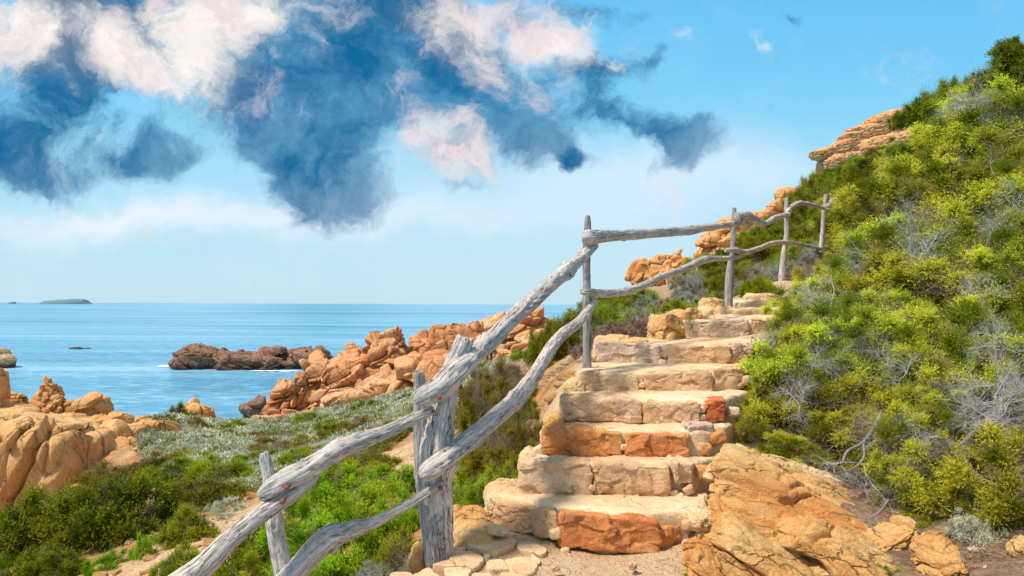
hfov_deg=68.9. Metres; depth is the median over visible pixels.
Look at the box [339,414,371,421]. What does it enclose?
rusty shrub
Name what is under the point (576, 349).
brown heather
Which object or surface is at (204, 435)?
dark shrub
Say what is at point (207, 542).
loose stone
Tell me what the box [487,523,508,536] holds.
stone
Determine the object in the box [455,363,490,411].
rusty shrub
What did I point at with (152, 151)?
sky
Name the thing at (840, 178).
rusty shrub
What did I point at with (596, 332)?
brown heather
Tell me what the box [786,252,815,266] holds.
dark shrub
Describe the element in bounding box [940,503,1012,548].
silver shrub
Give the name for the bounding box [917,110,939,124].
dark shrub
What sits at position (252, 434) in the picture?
dark shrub
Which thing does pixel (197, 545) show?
loose stone
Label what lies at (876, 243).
juniper shrub
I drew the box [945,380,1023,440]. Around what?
bare branch
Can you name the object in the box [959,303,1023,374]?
bare branch
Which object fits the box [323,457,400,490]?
green shrub
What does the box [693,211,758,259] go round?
ridge outcrop
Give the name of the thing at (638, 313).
green shrub
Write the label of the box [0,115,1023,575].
ground
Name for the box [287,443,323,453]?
green shrub
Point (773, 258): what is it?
green shrub
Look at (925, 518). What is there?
green shrub
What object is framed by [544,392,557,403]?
loose stone
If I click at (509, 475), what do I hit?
green shrub
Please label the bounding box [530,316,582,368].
dark shrub
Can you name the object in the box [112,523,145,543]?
silver shrub
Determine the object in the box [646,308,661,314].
green shrub
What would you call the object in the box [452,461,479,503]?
green shrub
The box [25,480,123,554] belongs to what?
dark shrub
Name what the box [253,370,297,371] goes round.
foam
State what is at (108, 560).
green shrub
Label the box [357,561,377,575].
grey green shrub
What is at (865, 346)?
juniper shrub
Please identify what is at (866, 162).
dark shrub
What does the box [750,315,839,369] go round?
dark shrub
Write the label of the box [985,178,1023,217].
bare branch
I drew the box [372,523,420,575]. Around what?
green shrub
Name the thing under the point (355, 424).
rusty shrub
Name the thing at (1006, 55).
dark tree
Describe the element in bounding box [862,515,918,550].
rock
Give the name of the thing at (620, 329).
brown heather
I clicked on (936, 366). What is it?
juniper shrub
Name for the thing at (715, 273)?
dark shrub
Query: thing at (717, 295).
hill scrub
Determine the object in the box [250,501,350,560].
green shrub
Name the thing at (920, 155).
dark shrub
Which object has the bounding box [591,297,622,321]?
green shrub
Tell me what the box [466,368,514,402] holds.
rusty shrub
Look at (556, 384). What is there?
loose stone
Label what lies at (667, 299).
brown heather
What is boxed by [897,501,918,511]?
green shrub
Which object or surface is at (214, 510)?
silver shrub
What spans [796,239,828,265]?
grey green shrub
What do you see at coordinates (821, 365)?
bare branch
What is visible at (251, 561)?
green shrub
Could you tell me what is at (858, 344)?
bare branch
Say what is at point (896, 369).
juniper shrub
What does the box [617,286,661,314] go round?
green shrub
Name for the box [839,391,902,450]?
juniper shrub
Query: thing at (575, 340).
dark shrub
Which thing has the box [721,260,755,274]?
dark shrub
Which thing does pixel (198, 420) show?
rusty shrub
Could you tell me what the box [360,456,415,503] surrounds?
green shrub
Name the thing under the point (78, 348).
sea rock
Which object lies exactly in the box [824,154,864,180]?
green shrub
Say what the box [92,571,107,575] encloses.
loose stone
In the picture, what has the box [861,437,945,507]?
juniper shrub
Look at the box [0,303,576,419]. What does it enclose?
sea
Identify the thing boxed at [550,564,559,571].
stone
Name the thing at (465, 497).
green shrub
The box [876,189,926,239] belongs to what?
bare branch
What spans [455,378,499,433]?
rusty shrub
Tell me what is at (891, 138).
juniper shrub
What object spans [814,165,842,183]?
dark shrub
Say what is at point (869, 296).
juniper shrub
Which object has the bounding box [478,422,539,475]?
rusty shrub
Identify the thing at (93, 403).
boulder
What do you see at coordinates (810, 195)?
dark shrub
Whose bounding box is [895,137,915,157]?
dark shrub
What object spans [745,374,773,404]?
juniper shrub
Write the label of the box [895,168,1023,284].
juniper shrub
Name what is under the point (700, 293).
grey green shrub
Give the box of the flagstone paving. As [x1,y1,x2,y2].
[390,535,546,575]
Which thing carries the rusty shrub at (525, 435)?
on the ground
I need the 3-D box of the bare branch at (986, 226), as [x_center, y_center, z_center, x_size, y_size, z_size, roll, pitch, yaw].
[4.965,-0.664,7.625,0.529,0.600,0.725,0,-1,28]
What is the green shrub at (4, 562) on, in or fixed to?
on the ground
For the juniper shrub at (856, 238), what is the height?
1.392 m
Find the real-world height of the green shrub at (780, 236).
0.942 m
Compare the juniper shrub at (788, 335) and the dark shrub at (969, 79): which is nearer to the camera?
the juniper shrub at (788, 335)
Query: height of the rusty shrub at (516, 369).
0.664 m
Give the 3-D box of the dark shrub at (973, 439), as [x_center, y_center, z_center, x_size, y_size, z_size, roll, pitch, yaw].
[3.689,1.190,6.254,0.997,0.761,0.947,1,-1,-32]
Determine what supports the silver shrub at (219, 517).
on the ground
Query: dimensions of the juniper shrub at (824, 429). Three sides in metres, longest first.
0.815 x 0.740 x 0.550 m
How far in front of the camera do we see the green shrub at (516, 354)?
22.73 m
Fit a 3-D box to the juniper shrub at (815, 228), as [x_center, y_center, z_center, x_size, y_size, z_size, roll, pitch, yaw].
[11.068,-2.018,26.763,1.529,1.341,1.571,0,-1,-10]
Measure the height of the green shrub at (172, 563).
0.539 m
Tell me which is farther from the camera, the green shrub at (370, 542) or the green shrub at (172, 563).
the green shrub at (172, 563)
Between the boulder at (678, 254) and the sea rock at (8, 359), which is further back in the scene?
the sea rock at (8, 359)
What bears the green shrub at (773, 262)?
on the ground
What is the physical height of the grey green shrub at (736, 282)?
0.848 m
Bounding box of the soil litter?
[836,459,1023,569]
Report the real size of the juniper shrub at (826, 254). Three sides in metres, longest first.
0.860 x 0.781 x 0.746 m
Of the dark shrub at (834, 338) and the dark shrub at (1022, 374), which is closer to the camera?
the dark shrub at (1022, 374)
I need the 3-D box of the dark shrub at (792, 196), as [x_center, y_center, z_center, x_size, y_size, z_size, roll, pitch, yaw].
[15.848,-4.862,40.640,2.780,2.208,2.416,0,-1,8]
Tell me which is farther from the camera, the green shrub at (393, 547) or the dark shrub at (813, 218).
the dark shrub at (813, 218)
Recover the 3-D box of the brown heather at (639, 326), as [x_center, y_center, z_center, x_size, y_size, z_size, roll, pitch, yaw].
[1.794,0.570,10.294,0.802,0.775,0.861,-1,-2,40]
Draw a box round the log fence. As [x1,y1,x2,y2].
[168,194,839,575]
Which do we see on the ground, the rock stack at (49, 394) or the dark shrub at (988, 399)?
the dark shrub at (988, 399)
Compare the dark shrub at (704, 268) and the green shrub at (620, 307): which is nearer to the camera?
the green shrub at (620, 307)
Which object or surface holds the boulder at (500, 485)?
on the ground
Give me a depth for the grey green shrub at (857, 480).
5.40 m
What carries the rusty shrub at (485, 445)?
on the ground
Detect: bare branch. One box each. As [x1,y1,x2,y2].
[750,322,788,357]
[773,360,824,437]
[787,260,847,336]
[799,438,949,514]
[805,342,859,382]
[816,314,885,374]
[827,230,886,311]
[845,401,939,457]
[863,335,928,392]
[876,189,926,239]
[885,202,959,270]
[892,410,968,464]
[893,232,952,275]
[924,354,1023,435]
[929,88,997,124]
[934,338,1023,429]
[938,77,999,128]
[944,269,1012,321]
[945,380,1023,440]
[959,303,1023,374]
[973,196,1021,251]
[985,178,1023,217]
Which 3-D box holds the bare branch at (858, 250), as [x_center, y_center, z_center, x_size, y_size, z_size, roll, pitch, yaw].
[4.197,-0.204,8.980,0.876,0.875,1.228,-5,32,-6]
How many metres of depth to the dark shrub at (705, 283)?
18.96 m
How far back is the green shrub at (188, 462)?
17.55 m
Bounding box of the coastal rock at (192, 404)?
[182,397,225,419]
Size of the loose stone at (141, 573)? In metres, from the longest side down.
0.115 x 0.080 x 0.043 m
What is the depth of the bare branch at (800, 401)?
5.90 m
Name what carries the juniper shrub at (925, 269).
on the ground
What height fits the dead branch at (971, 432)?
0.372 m
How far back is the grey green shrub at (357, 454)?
12.60 m
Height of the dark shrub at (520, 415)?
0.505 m
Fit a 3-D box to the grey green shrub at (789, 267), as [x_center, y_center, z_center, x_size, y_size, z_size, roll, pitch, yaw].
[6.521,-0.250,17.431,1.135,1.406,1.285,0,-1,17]
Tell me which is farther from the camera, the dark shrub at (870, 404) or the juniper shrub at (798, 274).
the juniper shrub at (798, 274)
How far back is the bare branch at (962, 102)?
13.73 m
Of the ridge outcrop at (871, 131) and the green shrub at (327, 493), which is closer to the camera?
the green shrub at (327, 493)
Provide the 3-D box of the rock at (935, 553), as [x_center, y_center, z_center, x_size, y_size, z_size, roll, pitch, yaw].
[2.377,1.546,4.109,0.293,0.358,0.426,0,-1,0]
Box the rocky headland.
[263,306,551,417]
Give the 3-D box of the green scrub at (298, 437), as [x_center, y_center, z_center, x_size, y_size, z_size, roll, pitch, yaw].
[-7.891,6.081,30.059,13.667,7.586,36.449,1,-1,-28]
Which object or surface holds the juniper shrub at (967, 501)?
on the ground
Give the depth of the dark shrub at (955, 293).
9.73 m
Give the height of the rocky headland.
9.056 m
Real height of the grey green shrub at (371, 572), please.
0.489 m
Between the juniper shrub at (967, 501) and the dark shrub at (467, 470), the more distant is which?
the dark shrub at (467, 470)
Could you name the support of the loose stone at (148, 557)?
on the ground
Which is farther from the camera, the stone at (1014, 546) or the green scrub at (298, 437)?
the green scrub at (298, 437)
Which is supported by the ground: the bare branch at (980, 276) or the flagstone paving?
the flagstone paving
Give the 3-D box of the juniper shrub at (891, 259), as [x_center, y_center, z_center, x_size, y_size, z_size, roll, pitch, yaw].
[4.209,-0.030,8.242,1.335,1.517,1.623,0,-1,21]
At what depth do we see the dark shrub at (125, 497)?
9.70 m
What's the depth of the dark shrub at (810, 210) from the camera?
33.83 m
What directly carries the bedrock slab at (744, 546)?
on the ground
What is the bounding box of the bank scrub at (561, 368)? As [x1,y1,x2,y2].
[457,335,635,502]
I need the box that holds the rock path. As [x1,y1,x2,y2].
[649,293,790,324]
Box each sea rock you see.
[0,348,16,367]
[69,347,90,348]
[238,395,267,418]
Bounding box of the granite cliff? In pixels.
[0,402,183,516]
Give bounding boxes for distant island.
[38,299,91,303]
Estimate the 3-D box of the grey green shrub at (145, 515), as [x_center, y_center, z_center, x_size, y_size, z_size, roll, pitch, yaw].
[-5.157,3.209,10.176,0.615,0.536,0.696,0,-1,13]
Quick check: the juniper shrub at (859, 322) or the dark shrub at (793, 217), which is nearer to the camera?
the juniper shrub at (859, 322)
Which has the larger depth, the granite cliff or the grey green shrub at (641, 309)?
the granite cliff
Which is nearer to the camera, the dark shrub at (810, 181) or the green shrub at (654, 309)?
the green shrub at (654, 309)
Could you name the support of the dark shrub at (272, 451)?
on the ground
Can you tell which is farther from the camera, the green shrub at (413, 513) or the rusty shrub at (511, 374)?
the rusty shrub at (511, 374)
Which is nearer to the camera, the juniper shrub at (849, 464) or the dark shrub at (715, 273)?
the juniper shrub at (849, 464)
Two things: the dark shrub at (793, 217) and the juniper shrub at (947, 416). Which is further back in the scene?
the dark shrub at (793, 217)
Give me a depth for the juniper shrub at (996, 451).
4.66 m
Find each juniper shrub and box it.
[732,411,800,459]
[733,398,771,446]
[734,338,834,394]
[740,386,844,455]
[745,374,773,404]
[752,429,835,469]
[753,283,836,354]
[769,281,827,332]
[769,304,839,381]
[773,295,886,404]
[776,368,914,449]
[786,261,855,322]
[788,258,841,296]
[792,406,891,470]
[793,252,891,326]
[805,221,825,237]
[807,170,863,212]
[810,172,949,246]
[810,334,872,375]
[812,225,911,290]
[818,201,976,289]
[820,296,950,398]
[821,350,947,408]
[824,251,858,285]
[827,281,940,348]
[828,176,867,240]
[829,451,859,470]
[831,177,896,251]
[831,218,961,348]
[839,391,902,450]
[853,140,1003,236]
[856,396,989,498]
[861,277,1023,385]
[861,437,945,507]
[863,234,1023,331]
[868,166,921,178]
[868,320,981,448]
[871,146,967,200]
[873,317,988,376]
[878,135,897,151]
[889,381,995,435]
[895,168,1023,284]
[899,394,982,455]
[902,418,1023,534]
[905,103,1022,168]
[906,108,982,155]
[913,97,1023,237]
[923,73,1021,118]
[925,331,1023,398]
[938,486,1022,526]
[948,328,1023,419]
[949,219,1023,341]
[950,73,1023,175]
[952,148,1023,290]
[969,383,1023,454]
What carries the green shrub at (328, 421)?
on the ground
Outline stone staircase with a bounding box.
[491,318,768,553]
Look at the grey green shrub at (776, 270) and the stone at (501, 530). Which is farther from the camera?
the grey green shrub at (776, 270)
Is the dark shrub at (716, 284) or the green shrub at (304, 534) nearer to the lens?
the green shrub at (304, 534)
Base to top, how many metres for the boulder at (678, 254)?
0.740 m
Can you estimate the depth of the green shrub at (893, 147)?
34.63 m
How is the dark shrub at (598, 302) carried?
on the ground
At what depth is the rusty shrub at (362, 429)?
18.00 m
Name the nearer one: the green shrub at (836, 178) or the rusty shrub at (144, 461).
the rusty shrub at (144, 461)
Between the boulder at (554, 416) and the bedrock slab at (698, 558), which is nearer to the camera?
the bedrock slab at (698, 558)
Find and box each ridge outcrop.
[624,252,691,286]
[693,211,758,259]
[756,186,797,219]
[808,107,911,173]
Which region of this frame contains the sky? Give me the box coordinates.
[0,0,1023,304]
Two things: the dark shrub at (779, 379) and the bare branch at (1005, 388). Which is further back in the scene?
the dark shrub at (779, 379)
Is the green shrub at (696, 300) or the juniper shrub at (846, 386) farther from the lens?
the green shrub at (696, 300)
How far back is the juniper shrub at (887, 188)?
11.82 m
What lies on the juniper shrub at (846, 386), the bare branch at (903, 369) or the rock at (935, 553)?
the bare branch at (903, 369)
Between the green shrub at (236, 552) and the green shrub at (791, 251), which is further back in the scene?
the green shrub at (791, 251)
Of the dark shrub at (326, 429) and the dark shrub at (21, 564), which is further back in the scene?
the dark shrub at (326, 429)
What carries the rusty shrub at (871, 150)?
on the ground
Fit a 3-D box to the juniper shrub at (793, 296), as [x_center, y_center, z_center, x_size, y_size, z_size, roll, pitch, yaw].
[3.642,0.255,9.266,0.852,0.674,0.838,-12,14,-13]
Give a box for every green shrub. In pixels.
[0,546,23,569]
[65,543,88,553]
[78,544,128,575]
[126,529,156,560]
[136,504,156,524]
[144,532,158,544]
[146,538,201,575]
[154,502,220,551]
[174,458,199,470]
[182,451,256,483]
[207,445,232,452]
[211,537,268,575]
[217,418,248,430]
[222,515,301,571]
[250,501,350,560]
[260,542,302,575]
[263,544,368,575]
[275,447,309,465]
[282,470,354,518]
[283,487,322,529]
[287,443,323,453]
[288,411,318,423]
[301,435,379,470]
[307,470,409,527]
[309,460,367,507]
[311,416,345,432]
[313,502,415,575]
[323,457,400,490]
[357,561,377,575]
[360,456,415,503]
[360,554,396,575]
[372,478,420,541]
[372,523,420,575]
[373,545,410,575]
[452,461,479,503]
[452,470,489,506]
[454,406,466,438]
[474,359,493,369]
[481,457,517,482]
[509,348,523,361]
[562,308,580,319]
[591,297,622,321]
[608,313,648,333]
[612,298,623,315]
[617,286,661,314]
[623,308,649,318]
[625,289,689,314]
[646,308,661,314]
[654,296,690,313]
[659,285,713,303]
[668,268,707,297]
[671,268,705,284]
[677,253,707,269]
[680,300,698,307]
[690,295,721,305]
[719,272,769,297]
[733,274,777,297]
[734,259,751,268]
[737,217,781,238]
[743,261,766,267]
[745,263,776,281]
[756,260,786,270]
[757,258,790,282]
[758,252,780,266]
[761,260,797,271]
[770,234,796,245]
[770,256,812,280]
[773,237,818,262]
[787,256,813,270]
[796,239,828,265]
[797,169,826,190]
[803,237,826,253]
[811,175,841,190]
[816,174,857,197]
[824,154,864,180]
[831,465,880,491]
[832,163,854,181]
[871,139,903,166]
[876,563,903,575]
[896,507,939,527]
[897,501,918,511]
[994,520,1013,530]
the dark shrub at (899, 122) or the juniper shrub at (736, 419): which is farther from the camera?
the dark shrub at (899, 122)
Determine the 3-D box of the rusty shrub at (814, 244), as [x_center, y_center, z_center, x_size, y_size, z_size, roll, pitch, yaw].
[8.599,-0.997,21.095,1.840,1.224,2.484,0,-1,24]
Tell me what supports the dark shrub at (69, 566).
on the ground
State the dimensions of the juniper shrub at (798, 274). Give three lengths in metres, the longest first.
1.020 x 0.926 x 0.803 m
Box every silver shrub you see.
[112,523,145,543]
[201,496,250,517]
[212,511,237,521]
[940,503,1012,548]
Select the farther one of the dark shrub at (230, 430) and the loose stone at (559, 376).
the dark shrub at (230, 430)
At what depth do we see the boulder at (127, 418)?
29.05 m
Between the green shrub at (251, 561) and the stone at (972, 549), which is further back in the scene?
the green shrub at (251, 561)
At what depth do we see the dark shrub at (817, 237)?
22.89 m
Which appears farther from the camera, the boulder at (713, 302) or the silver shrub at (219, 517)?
the boulder at (713, 302)
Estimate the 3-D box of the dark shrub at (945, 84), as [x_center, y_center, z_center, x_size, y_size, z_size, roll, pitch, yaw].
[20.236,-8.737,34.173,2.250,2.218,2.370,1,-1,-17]
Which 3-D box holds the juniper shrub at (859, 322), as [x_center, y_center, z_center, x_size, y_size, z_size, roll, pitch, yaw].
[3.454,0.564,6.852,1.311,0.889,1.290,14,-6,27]
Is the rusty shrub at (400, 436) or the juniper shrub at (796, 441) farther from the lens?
the rusty shrub at (400, 436)
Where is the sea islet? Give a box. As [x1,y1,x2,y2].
[168,343,333,370]
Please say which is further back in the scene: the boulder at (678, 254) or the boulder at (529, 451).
the boulder at (678, 254)
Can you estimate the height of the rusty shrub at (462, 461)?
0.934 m
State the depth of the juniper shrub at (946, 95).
18.36 m
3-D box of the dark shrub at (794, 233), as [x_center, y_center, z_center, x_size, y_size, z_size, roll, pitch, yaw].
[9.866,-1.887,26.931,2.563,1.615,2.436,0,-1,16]
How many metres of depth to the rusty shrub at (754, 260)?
24.43 m
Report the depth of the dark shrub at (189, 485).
11.24 m
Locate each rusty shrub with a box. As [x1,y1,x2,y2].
[61,455,132,491]
[99,449,183,480]
[187,413,213,427]
[237,433,301,452]
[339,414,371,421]
[343,416,376,431]
[348,427,369,434]
[363,407,412,446]
[454,389,467,434]
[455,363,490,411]
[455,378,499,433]
[458,376,495,405]
[458,428,500,475]
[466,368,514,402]
[466,399,533,473]
[467,371,481,413]
[475,345,517,389]
[475,373,533,432]
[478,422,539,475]
[490,357,531,381]
[491,361,520,383]
[510,403,544,451]
[512,369,539,396]
[526,406,537,427]
[705,264,726,273]
[744,258,762,263]
[795,236,833,250]
[821,158,844,172]
[839,164,863,181]
[850,144,888,160]
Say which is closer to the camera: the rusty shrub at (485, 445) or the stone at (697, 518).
the stone at (697, 518)
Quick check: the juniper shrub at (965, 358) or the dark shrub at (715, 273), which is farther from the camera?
the dark shrub at (715, 273)
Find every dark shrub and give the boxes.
[0,479,69,568]
[0,540,90,575]
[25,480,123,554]
[26,547,83,575]
[44,461,196,553]
[136,455,202,487]
[153,467,251,508]
[167,400,202,416]
[176,480,249,512]
[201,433,216,438]
[223,428,246,434]
[232,446,285,461]
[239,429,280,437]
[312,417,356,436]
[321,441,404,451]
[339,444,403,469]
[348,398,378,411]
[458,448,501,480]
[509,395,538,427]
[509,437,538,473]
[522,327,543,369]
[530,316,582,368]
[539,313,574,335]
[550,302,608,360]
[575,296,624,312]
[592,308,618,331]
[607,300,624,310]
[697,248,739,268]
[697,279,721,294]
[698,264,710,270]
[705,266,734,279]
[705,273,724,281]
[707,262,773,291]
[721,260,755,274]
[723,234,749,249]
[728,233,781,266]
[741,360,832,427]
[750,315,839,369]
[756,218,818,241]
[757,252,777,263]
[759,374,887,453]
[764,209,807,224]
[780,184,807,213]
[781,232,832,248]
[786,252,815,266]
[789,180,832,216]
[799,175,816,192]
[801,311,873,353]
[807,186,847,216]
[807,210,833,222]
[811,207,837,232]
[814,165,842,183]
[814,367,881,427]
[828,239,850,257]
[845,152,882,177]
[884,106,923,133]
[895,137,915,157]
[897,84,938,124]
[912,151,927,163]
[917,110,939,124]
[922,387,1006,455]
[928,74,960,113]
[940,365,1022,419]
[943,267,978,307]
[950,63,987,92]
[953,118,1004,158]
[962,64,990,86]
[972,110,1023,156]
[973,357,1023,400]
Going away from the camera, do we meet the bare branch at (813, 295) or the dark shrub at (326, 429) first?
the bare branch at (813, 295)
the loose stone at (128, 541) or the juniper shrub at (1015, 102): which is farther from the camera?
the juniper shrub at (1015, 102)
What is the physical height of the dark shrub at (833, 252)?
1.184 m
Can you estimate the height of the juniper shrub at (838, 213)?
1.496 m
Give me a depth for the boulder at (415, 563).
4.66 m
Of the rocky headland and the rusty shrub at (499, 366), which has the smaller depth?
the rusty shrub at (499, 366)
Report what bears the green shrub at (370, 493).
on the ground
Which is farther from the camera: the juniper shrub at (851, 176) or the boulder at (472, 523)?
the juniper shrub at (851, 176)
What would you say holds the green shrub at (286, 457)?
on the ground
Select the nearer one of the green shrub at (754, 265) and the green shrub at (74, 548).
the green shrub at (74, 548)
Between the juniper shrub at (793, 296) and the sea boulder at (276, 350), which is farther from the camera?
the sea boulder at (276, 350)
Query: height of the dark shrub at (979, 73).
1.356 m
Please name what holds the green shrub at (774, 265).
on the ground
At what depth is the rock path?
11.52 m
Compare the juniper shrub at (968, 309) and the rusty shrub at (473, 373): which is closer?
the juniper shrub at (968, 309)
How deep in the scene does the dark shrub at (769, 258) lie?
23.38 m
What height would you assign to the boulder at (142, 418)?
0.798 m
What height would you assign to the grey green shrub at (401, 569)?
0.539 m
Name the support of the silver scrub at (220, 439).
on the ground
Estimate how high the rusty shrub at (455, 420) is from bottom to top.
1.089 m
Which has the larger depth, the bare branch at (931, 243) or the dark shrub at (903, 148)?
the dark shrub at (903, 148)
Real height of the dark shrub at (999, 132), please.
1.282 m
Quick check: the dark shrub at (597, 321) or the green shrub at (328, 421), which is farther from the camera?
the green shrub at (328, 421)
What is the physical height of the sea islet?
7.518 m
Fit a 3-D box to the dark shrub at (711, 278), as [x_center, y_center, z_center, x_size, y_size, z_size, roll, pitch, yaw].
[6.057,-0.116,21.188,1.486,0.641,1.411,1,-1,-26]
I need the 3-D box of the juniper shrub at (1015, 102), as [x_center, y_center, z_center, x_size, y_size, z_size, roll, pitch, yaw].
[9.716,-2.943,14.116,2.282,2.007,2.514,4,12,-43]
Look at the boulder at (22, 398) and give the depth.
31.80 m
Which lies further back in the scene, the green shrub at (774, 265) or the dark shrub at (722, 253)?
the dark shrub at (722, 253)
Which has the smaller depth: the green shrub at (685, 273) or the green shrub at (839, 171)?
the green shrub at (685, 273)
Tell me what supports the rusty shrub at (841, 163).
on the ground
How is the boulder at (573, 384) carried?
on the stone staircase
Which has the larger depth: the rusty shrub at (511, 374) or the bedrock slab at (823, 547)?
the rusty shrub at (511, 374)
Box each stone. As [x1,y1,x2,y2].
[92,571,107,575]
[111,569,121,575]
[124,538,133,545]
[139,570,150,575]
[142,553,155,560]
[188,544,200,551]
[201,538,215,546]
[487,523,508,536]
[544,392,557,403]
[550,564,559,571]
[552,382,562,386]
[556,371,569,380]
[628,561,636,569]
[683,505,711,531]
[967,546,979,553]
[1005,534,1023,557]
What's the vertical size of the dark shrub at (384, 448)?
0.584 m
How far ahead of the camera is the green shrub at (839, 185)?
34.91 m
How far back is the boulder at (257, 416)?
44.72 m
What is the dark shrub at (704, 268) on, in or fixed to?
on the ground
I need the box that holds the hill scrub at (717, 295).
[604,120,1021,312]
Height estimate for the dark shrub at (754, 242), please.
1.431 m
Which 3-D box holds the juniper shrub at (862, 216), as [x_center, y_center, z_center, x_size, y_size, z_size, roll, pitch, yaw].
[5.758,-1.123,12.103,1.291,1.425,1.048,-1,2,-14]
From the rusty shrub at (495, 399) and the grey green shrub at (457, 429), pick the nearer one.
the rusty shrub at (495, 399)
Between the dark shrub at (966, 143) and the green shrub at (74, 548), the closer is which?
the green shrub at (74, 548)
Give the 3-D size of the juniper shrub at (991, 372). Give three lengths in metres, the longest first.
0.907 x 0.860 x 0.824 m
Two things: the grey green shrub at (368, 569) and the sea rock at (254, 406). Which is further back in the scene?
the sea rock at (254, 406)
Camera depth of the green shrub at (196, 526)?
9.04 m
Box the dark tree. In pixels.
[943,33,1023,126]
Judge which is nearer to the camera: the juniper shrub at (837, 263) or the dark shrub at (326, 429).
the juniper shrub at (837, 263)
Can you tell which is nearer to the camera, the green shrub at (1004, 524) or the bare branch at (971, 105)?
the green shrub at (1004, 524)
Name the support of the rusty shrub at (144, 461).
on the ground
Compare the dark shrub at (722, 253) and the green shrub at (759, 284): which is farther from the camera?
the dark shrub at (722, 253)
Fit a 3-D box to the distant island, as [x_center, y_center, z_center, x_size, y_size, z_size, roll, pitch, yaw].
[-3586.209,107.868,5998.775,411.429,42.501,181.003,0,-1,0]
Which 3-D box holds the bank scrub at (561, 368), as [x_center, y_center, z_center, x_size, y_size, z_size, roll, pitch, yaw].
[0.535,1.519,10.771,2.462,1.864,6.852,0,-1,28]
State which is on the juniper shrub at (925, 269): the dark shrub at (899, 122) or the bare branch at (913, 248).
the bare branch at (913, 248)
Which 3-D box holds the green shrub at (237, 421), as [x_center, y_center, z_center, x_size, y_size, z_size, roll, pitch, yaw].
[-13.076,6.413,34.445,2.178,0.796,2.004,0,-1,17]
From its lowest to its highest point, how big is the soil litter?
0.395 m
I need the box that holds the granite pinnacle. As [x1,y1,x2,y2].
[278,378,301,394]
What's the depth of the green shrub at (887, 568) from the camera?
4.12 m
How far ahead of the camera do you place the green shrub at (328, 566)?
6.25 m
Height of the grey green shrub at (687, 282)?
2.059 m
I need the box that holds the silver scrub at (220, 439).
[134,355,512,486]
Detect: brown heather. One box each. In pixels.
[567,344,591,361]
[577,330,598,347]
[591,317,636,344]
[622,308,657,337]
[647,297,685,313]
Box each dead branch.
[831,499,888,533]
[832,412,925,473]
[959,394,1023,446]
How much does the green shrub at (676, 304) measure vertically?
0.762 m
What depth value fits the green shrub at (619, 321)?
12.96 m
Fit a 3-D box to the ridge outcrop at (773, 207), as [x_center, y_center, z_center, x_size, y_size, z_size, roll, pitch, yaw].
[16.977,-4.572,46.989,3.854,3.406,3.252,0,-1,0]
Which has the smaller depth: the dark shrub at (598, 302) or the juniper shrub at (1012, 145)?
the juniper shrub at (1012, 145)
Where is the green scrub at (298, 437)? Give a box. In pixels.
[131,370,488,491]
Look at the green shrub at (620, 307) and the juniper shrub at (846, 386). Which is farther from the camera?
the green shrub at (620, 307)
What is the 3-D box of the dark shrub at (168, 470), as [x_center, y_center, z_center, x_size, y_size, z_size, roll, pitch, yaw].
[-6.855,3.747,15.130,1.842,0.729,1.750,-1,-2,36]
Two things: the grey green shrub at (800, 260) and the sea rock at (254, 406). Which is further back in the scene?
the sea rock at (254, 406)
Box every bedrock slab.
[682,533,724,575]
[703,443,868,537]
[709,511,814,575]
[761,453,850,499]
[773,514,897,575]
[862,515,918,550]
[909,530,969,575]
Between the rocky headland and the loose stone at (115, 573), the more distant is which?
the rocky headland
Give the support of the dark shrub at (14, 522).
on the ground
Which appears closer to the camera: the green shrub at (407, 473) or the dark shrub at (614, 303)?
the green shrub at (407, 473)
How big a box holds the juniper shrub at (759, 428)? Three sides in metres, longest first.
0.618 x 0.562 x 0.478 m
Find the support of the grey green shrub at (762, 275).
on the ground
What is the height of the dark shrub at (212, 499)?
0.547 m
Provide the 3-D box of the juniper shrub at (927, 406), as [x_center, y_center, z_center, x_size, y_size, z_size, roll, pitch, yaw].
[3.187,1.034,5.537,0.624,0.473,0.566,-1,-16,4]
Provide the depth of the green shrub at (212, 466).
14.79 m
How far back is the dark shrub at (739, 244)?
28.65 m
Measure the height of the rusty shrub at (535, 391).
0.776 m
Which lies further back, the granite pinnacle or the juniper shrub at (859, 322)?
the granite pinnacle
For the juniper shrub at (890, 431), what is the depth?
5.25 m
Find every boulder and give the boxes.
[9,391,28,403]
[70,392,113,415]
[90,411,134,423]
[134,415,153,421]
[250,415,270,418]
[271,345,286,356]
[407,541,424,572]
[452,504,494,548]
[483,478,518,518]
[519,446,537,457]
[544,410,564,423]
[562,377,584,393]
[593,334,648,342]
[647,314,686,339]
[666,308,702,319]
[673,248,681,258]
[698,297,724,306]
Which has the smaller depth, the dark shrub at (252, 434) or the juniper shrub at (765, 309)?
the juniper shrub at (765, 309)
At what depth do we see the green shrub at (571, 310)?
34.18 m
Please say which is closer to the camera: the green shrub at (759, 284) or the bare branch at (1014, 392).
the bare branch at (1014, 392)
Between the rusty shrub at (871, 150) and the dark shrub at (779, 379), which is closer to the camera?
the dark shrub at (779, 379)
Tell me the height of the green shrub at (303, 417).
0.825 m
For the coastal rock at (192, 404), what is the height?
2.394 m
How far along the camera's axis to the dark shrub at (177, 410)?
40.65 m
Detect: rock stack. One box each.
[0,368,10,407]
[28,375,73,413]
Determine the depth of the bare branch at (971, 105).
12.90 m
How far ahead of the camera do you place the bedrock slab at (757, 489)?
4.80 m
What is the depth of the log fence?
4.69 m
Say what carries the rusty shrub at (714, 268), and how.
on the ground
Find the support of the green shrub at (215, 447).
on the ground
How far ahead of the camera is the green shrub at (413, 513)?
7.29 m
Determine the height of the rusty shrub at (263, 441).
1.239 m

